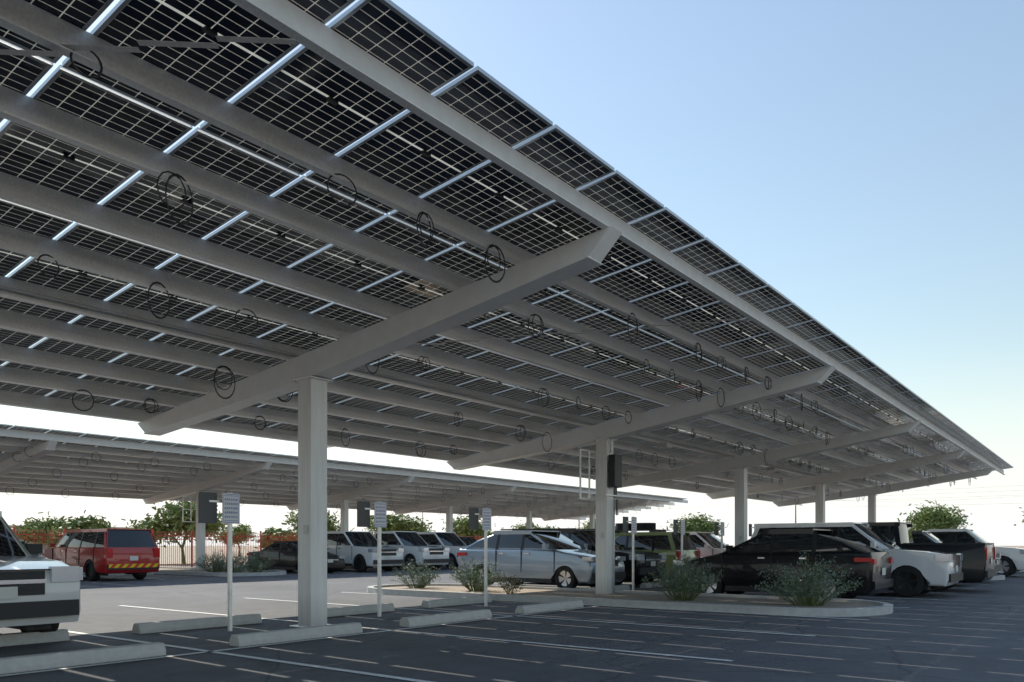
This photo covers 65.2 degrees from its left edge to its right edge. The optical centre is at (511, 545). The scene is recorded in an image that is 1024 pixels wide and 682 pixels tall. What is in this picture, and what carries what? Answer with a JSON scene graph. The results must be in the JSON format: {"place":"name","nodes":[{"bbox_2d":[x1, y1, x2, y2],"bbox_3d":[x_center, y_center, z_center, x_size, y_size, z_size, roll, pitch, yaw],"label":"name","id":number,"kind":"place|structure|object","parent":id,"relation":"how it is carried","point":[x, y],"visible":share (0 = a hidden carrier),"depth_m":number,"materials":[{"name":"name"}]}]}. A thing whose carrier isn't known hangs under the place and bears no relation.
{"place":"outdoors","nodes":[
{"label":"outdoors","id":0,"kind":"place"},
{"bbox_2d":[9,525,911,548],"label":"distant buildings","id":1,"kind":"structure","parent":0,"point":[10,526],"depth_m":143.17,"materials":[{"name":"paint"}]},
{"bbox_2d":[0,546,1023,681],"bbox_3d":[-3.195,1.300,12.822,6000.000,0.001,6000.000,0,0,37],"label":"ground","id":2,"kind":"structure","parent":0,"point":[967,632],"depth_m":10.94,"materials":[{"name":"grey asphalt"}]},
{"bbox_2d":[20,540,48,558],"bbox_3d":[-18.177,0.560,28.401,4.860,1.479,2.200,0,0,37],"label":"car","id":3,"kind":"object","parent":2,"relation":"on","point":[23,542],"visible":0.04,"depth_m":28.28,"materials":[{"name":"grey paint"}]},
{"bbox_2d":[0,511,82,632],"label":"pickup truck","id":4,"kind":"object","parent":2,"relation":"on","point":[39,594],"visible":0.93,"depth_m":10.17,"materials":[{"name":"white paint"}]},
{"bbox_2d":[11,511,73,547],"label":"palo verde tree","id":5,"kind":"object","parent":2,"relation":"on","point":[30,526],"visible":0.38,"depth_m":67.61,"materials":[{"name":"green plant"}]},
{"bbox_2d":[38,510,116,547],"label":"palo verde tree","id":6,"kind":"object","parent":2,"relation":"on","point":[81,522],"visible":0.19,"depth_m":47.71,"materials":[{"name":"green plant"}]},
{"bbox_2d":[41,528,159,580],"bbox_3d":[-16.073,0.345,30.922,5.770,1.909,2.420,0,0,37],"label":"red suv","id":7,"kind":"object","parent":2,"relation":"on","point":[95,554],"visible":0.84,"depth_m":29.36,"materials":[{"name":"red paint"}]},
{"bbox_2d":[121,501,240,563],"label":"palo verde tree","id":8,"kind":"object","parent":2,"relation":"on","point":[170,522],"visible":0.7,"depth_m":54.10,"materials":[{"name":"green plant"}]},
{"bbox_2d":[198,492,239,630],"bbox_3d":[-4.392,0.250,12.009,0.086,2.100,0.640,0,0,37],"label":"parking sign","id":9,"kind":"object","parent":2,"relation":"on","point":[207,506],"visible":1,"depth_m":12.08,"materials":[{"name":"grey metal"}]},
{"bbox_2d":[153,567,285,575],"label":"island","id":10,"kind":"structure","parent":2,"relation":"on","point":[177,570],"depth_m":35.31,"materials":[{"name":"beige concrete"}]},
{"bbox_2d":[191,550,234,571],"bbox_3d":[-13.306,0.671,35.737,1.928,1.090,1.822,0,0,37],"label":"island shrub","id":11,"kind":"object","parent":10,"relation":"on","point":[216,565],"visible":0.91,"depth_m":35.54,"materials":[{"name":"green plant"}]},
{"bbox_2d":[205,549,243,570],"bbox_3d":[-13.532,0.673,37.446,1.888,1.088,1.892,0,0,37],"label":"island shrub","id":12,"kind":"object","parent":10,"relation":"on","point":[220,561],"visible":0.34,"depth_m":37.39,"materials":[{"name":"green plant"}]},
{"bbox_2d":[216,548,257,572],"bbox_3d":[-11.840,0.664,34.152,1.740,1.106,1.851,0,0,37],"label":"island shrub","id":13,"kind":"object","parent":10,"relation":"on","point":[235,564],"visible":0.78,"depth_m":34.10,"materials":[{"name":"green plant"}]},
{"bbox_2d":[237,549,277,572],"bbox_3d":[-11.447,0.691,35.607,1.752,1.050,1.860,0,0,5],"label":"island shrub","id":14,"kind":"object","parent":10,"relation":"on","point":[257,566],"visible":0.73,"depth_m":35.54,"materials":[{"name":"green plant"}]},
{"bbox_2d":[214,523,255,556],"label":"palo verde tree","id":15,"kind":"object","parent":2,"relation":"on","point":[241,529],"visible":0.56,"depth_m":90.58,"materials":[{"name":"green plant"}]},
{"bbox_2d":[13,527,477,566],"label":"steel fence","id":16,"kind":"object","parent":2,"relation":"on","point":[169,539],"visible":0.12,"depth_m":47.98,"materials":[{"name":"red metal"}]},
{"bbox_2d":[251,527,297,548],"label":"palo verde tree","id":17,"kind":"object","parent":2,"relation":"on","point":[272,531],"visible":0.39,"depth_m":60.40,"materials":[{"name":"green plant"}]},
{"bbox_2d":[247,541,345,572],"bbox_3d":[-10.412,0.545,38.401,5.160,1.509,2.230,0,0,37],"label":"car","id":18,"kind":"object","parent":2,"relation":"on","point":[284,554],"visible":0.63,"depth_m":37.58,"materials":[{"name":"black paint"}]},
{"bbox_2d":[281,510,353,535],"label":"palo verde tree","id":19,"kind":"object","parent":2,"relation":"on","point":[293,517],"visible":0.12,"depth_m":64.65,"materials":[{"name":"green plant"}]},
{"bbox_2d":[0,566,694,674],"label":"wheel stops","id":20,"kind":"object","parent":2,"relation":"on","point":[25,663],"visible":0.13,"depth_m":11.34,"materials":[{"name":"concrete"}]},
{"bbox_2d":[327,531,403,571],"bbox_3d":[-8.369,0.295,40.767,5.960,2.009,2.480,0,0,37],"label":"van","id":21,"kind":"object","parent":2,"relation":"on","point":[358,549],"visible":0.57,"depth_m":39.38,"materials":[{"name":"white paint"}]},
{"bbox_2d":[357,501,386,616],"bbox_3d":[-2.532,0.250,14.464,0.086,2.100,0.640,0,0,37],"label":"parking sign","id":22,"kind":"object","parent":2,"relation":"on","point":[363,513],"visible":1,"depth_m":14.56,"materials":[{"name":"grey metal"}]},
{"bbox_2d":[194,491,595,569],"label":"canopy columns","id":23,"kind":"structure","parent":2,"relation":"on","point":[200,540],"depth_m":46.28,"materials":[{"name":"white metal"}]},
{"bbox_2d":[182,496,205,529],"bbox_3d":[-15.211,-1.560,39.114,0.710,1.620,1.620,0,0,37],"label":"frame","id":24,"kind":"object","parent":23,"relation":"attached to","point":[190,509],"visible":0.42,"depth_m":38.92,"materials":[{"name":"grey metal"}]},
{"bbox_2d":[0,440,651,520],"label":"canopy beams","id":25,"kind":"structure","parent":23,"relation":"on","point":[9,465],"depth_m":44.28,"materials":[{"name":"grey metal"}]},
{"bbox_2d":[0,428,687,519],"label":"canopy purlins","id":26,"kind":"object","parent":25,"relation":"on","point":[124,484],"visible":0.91,"depth_m":39.22,"materials":[{"name":"grey metal"}]},
{"bbox_2d":[5,453,572,518],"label":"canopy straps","id":27,"kind":"object","parent":26,"relation":"attached to","point":[172,453],"visible":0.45,"depth_m":32.19,"materials":[{"name":"grey metal"}]},
{"bbox_2d":[5,446,670,519],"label":"canopy cables","id":28,"kind":"object","parent":26,"relation":"hanging from","point":[293,485],"visible":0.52,"depth_m":40.65,"materials":[{"name":"black rubber"}]},
{"bbox_2d":[0,424,687,509],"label":"solar panels","id":29,"kind":"object","parent":26,"relation":"on","point":[63,432],"visible":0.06,"depth_m":35.73,"materials":[{"name":"glass"}]},
{"bbox_2d":[362,513,432,535],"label":"palo verde tree","id":30,"kind":"object","parent":2,"relation":"on","point":[394,523],"visible":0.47,"depth_m":70.55,"materials":[{"name":"green plant"}]},
{"bbox_2d":[353,531,449,570],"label":"car","id":31,"kind":"object","parent":2,"relation":"on","point":[415,546],"visible":0.51,"depth_m":41.66,"materials":[{"name":"white paint"}]},
{"bbox_2d":[418,525,435,531],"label":"palo verde tree","id":32,"kind":"object","parent":2,"relation":"on","point":[428,528],"visible":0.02,"depth_m":99.06,"materials":[{"name":"green plant"}]},
{"bbox_2d":[395,532,467,568],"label":"car","id":33,"kind":"object","parent":2,"relation":"on","point":[454,542],"visible":0.21,"depth_m":44.46,"materials":[{"name":"white paint"}]},
{"bbox_2d":[440,537,476,566],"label":"dark suv","id":34,"kind":"object","parent":2,"relation":"on","point":[469,540],"visible":0.01,"depth_m":48.19,"materials":[{"name":"grey paint"}]},
{"bbox_2d":[441,514,501,539],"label":"palo verde tree","id":35,"kind":"object","parent":2,"relation":"on","point":[461,527],"visible":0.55,"depth_m":80.04,"materials":[{"name":"green plant"}]},
{"bbox_2d":[469,508,490,606],"bbox_3d":[-0.672,0.250,16.919,0.086,2.100,0.640,0,0,37],"label":"parking sign","id":36,"kind":"object","parent":2,"relation":"on","point":[474,513],"visible":1,"depth_m":17.02,"materials":[{"name":"grey metal"}]},
{"bbox_2d":[0,565,1019,681],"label":"parking lines","id":37,"kind":"object","parent":2,"relation":"on","point":[345,670],"visible":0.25,"depth_m":10.76,"materials":[{"name":"paint"}]},
{"bbox_2d":[509,520,558,530],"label":"palo verde tree","id":38,"kind":"object","parent":2,"relation":"on","point":[520,526],"visible":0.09,"depth_m":85.47,"materials":[{"name":"green plant"}]},
{"bbox_2d":[457,529,625,587],"bbox_3d":[0.822,0.400,24.457,5.010,1.800,2.310,0,0,37],"label":"car","id":39,"kind":"object","parent":2,"relation":"on","point":[558,559],"visible":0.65,"depth_m":23.63,"materials":[{"name":"silver paint"}]},
{"bbox_2d":[568,519,595,528],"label":"palo verde tree","id":40,"kind":"object","parent":2,"relation":"on","point":[587,526],"visible":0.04,"depth_m":99.40,"materials":[{"name":"green plant"}]},
{"bbox_2d":[289,375,875,627],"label":"canopy columns","id":41,"kind":"structure","parent":2,"relation":"on","point":[312,498],"depth_m":12.76,"materials":[{"name":"white metal"}]},
{"bbox_2d":[137,226,994,506],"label":"canopy beams","id":42,"kind":"structure","parent":41,"relation":"on","point":[347,353],"depth_m":14.93,"materials":[{"name":"grey metal"}]},
{"bbox_2d":[0,285,876,593],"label":"conduit","id":43,"kind":"object","parent":42,"relation":"attached to","point":[668,445],"visible":0.82,"depth_m":14.45,"materials":[{"name":"grey metal"}]},
{"bbox_2d":[0,0,1004,505],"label":"canopy purlins","id":44,"kind":"object","parent":42,"relation":"on","point":[32,22],"visible":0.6,"depth_m":11.07,"materials":[{"name":"grey metal"}]},
{"bbox_2d":[0,36,943,497],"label":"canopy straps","id":45,"kind":"object","parent":44,"relation":"attached to","point":[150,42],"visible":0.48,"depth_m":5.83,"materials":[{"name":"grey metal"}]},
{"bbox_2d":[0,25,980,503],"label":"cable loops","id":46,"kind":"object","parent":44,"relation":"hanging from","point":[328,99],"visible":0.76,"depth_m":12.31,"materials":[{"name":"black rubber"}]},
{"bbox_2d":[0,0,1013,499],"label":"solar panels","id":47,"kind":"object","parent":44,"relation":"on","point":[294,90],"visible":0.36,"depth_m":9.49,"materials":[{"name":"black glass"}]},
{"bbox_2d":[579,449,621,514],"bbox_3d":[2.354,-1.560,20.072,0.710,1.620,1.620,0,0,37],"label":"electrical inverter equipment","id":48,"kind":"object","parent":41,"relation":"attached to","point":[615,471],"visible":0.75,"depth_m":19.81,"materials":[{"name":"black metal"}]},
{"bbox_2d":[529,528,666,584],"bbox_3d":[2.461,0.365,26.828,5.060,1.870,2.330,0,0,37],"label":"car","id":49,"kind":"object","parent":2,"relation":"on","point":[645,562],"visible":0.27,"depth_m":25.59,"materials":[{"name":"black paint"}]},
{"bbox_2d":[367,583,892,616],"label":"curb","id":50,"kind":"structure","parent":2,"relation":"on","point":[753,604],"depth_m":17.57,"materials":[{"name":"grey concrete"}]},
{"bbox_2d":[387,558,441,587],"bbox_3d":[-2.646,0.779,22.732,1.495,0.875,1.460,0,0,37],"label":"island shrub","id":51,"kind":"object","parent":50,"relation":"on","point":[422,579],"visible":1,"depth_m":22.68,"materials":[{"name":"green plant"}]},
{"bbox_2d":[449,556,503,590],"bbox_3d":[-0.942,0.732,21.269,1.617,0.968,1.667,0,0,22],"label":"island shrub","id":52,"kind":"object","parent":50,"relation":"on","point":[476,583],"visible":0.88,"depth_m":21.12,"materials":[{"name":"green plant"}]},
{"bbox_2d":[494,570,526,593],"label":"shrub","id":53,"kind":"object","parent":50,"relation":"on","point":[505,583],"visible":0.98,"depth_m":19.78,"materials":[{"name":"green plant"}]},
{"bbox_2d":[640,552,723,600],"bbox_3d":[3.807,0.681,17.773,1.942,1.072,1.709,0,0,37],"label":"island shrub","id":54,"kind":"object","parent":50,"relation":"on","point":[676,581],"visible":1,"depth_m":17.60,"materials":[{"name":"green plant"}]},
{"bbox_2d":[751,552,863,605],"bbox_3d":[5.981,0.668,16.114,2.051,1.096,2.039,0,0,37],"label":"island shrub","id":55,"kind":"object","parent":50,"relation":"on","point":[815,589],"visible":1,"depth_m":16.06,"materials":[{"name":"green plant"}]},
{"bbox_2d":[623,517,636,589],"bbox_3d":[3.254,0.250,22.100,0.086,2.100,0.640,0,0,37],"label":"parking sign","id":56,"kind":"object","parent":2,"relation":"on","point":[633,521],"visible":0.9,"depth_m":22.19,"materials":[{"name":"grey metal"}]},
{"bbox_2d":[615,523,699,581],"bbox_3d":[4.345,0.245,29.315,4.660,2.110,2.230,0,0,37],"label":"car","id":57,"kind":"object","parent":2,"relation":"on","point":[658,541],"visible":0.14,"depth_m":28.05,"materials":[{"name":"green paint"}]},
{"bbox_2d":[673,519,684,559],"bbox_3d":[5.138,0.250,24.587,0.086,2.100,0.640,0,0,37],"label":"parking sign","id":58,"kind":"object","parent":2,"relation":"on","point":[675,526],"visible":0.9,"depth_m":24.68,"materials":[{"name":"grey metal"}]},
{"bbox_2d":[661,512,728,536],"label":"palo verde tree","id":59,"kind":"object","parent":2,"relation":"on","point":[697,524],"visible":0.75,"depth_m":96.78,"materials":[{"name":"green plant"}]},
{"bbox_2d":[689,532,728,554],"bbox_3d":[7.994,0.365,34.379,5.160,1.869,2.380,0,0,37],"label":"white suv","id":60,"kind":"object","parent":2,"relation":"on","point":[707,543],"visible":0.05,"depth_m":33.46,"materials":[{"name":"white paint"}]},
{"bbox_2d":[419,496,1016,528],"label":"utility poles","id":61,"kind":"object","parent":2,"relation":"on","point":[729,505],"visible":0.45,"depth_m":156.45,"materials":[{"name":"brown wood"}]},
{"bbox_2d":[714,522,723,552],"bbox_3d":[7.022,0.250,27.074,0.086,2.100,0.640,0,0,37],"label":"parking sign","id":62,"kind":"object","parent":2,"relation":"on","point":[716,525],"visible":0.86,"depth_m":27.10,"materials":[{"name":"grey metal"}]},
{"bbox_2d":[749,524,754,535],"bbox_3d":[8.906,0.250,29.561,0.086,2.100,0.640,0,0,37],"label":"parking sign","id":63,"kind":"object","parent":2,"relation":"on","point":[750,529],"visible":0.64,"depth_m":29.44,"materials":[{"name":"grey metal"}]},
{"bbox_2d":[673,529,892,598],"bbox_3d":[6.430,0.461,19.267,4.720,1.679,2.250,0,0,37],"label":"car","id":64,"kind":"object","parent":2,"relation":"on","point":[741,565],"visible":0.68,"depth_m":18.32,"materials":[{"name":"black paint"}]},
{"bbox_2d":[750,522,962,596],"bbox_3d":[9.149,0.345,21.762,5.240,1.909,2.420,0,0,37],"label":"car","id":65,"kind":"object","parent":2,"relation":"on","point":[914,573],"visible":0.51,"depth_m":20.09,"materials":[{"name":"white paint"}]},
{"bbox_2d":[862,522,995,591],"bbox_3d":[11.081,0.310,24.212,5.960,1.979,2.410,0,0,37],"label":"black pickup","id":66,"kind":"object","parent":2,"relation":"on","point":[978,563],"visible":0.1,"depth_m":22.28,"materials":[{"name":"black paint"}]},
{"bbox_2d":[897,499,972,530],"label":"palo verde tree","id":67,"kind":"object","parent":2,"relation":"on","point":[943,517],"visible":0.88,"depth_m":78.54,"materials":[{"name":"green plant"}]},
{"bbox_2d":[912,531,1000,582],"bbox_3d":[14.650,0.391,29.337,5.460,1.819,2.280,0,0,37],"label":"car","id":68,"kind":"object","parent":2,"relation":"on","point":[923,537],"visible":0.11,"depth_m":28.39,"materials":[{"name":"grey paint"}]},
{"bbox_2d":[927,529,1023,576],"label":"car","id":69,"kind":"object","parent":2,"relation":"on","point":[1012,561],"visible":0.26,"depth_m":33.20,"materials":[{"name":"white paint"}]},
{"bbox_2d":[991,574,1004,579],"bbox_3d":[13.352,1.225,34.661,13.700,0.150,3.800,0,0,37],"label":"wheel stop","id":70,"kind":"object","parent":2,"relation":"on","point":[999,577],"depth_m":30.10,"materials":[{"name":"grey concrete"}]},
{"bbox_2d":[0,0,1023,545],"label":"sky","id":71,"kind":"structure","parent":0,"point":[863,159],"materials":[{"name":"blue"}]},
{"bbox_2d":[843,485,1022,506],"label":"power lines","id":72,"kind":"object","parent":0,"point":[948,497],"visible":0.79,"depth_m":149.66,"materials":[{"name":"grey"}]}
]}

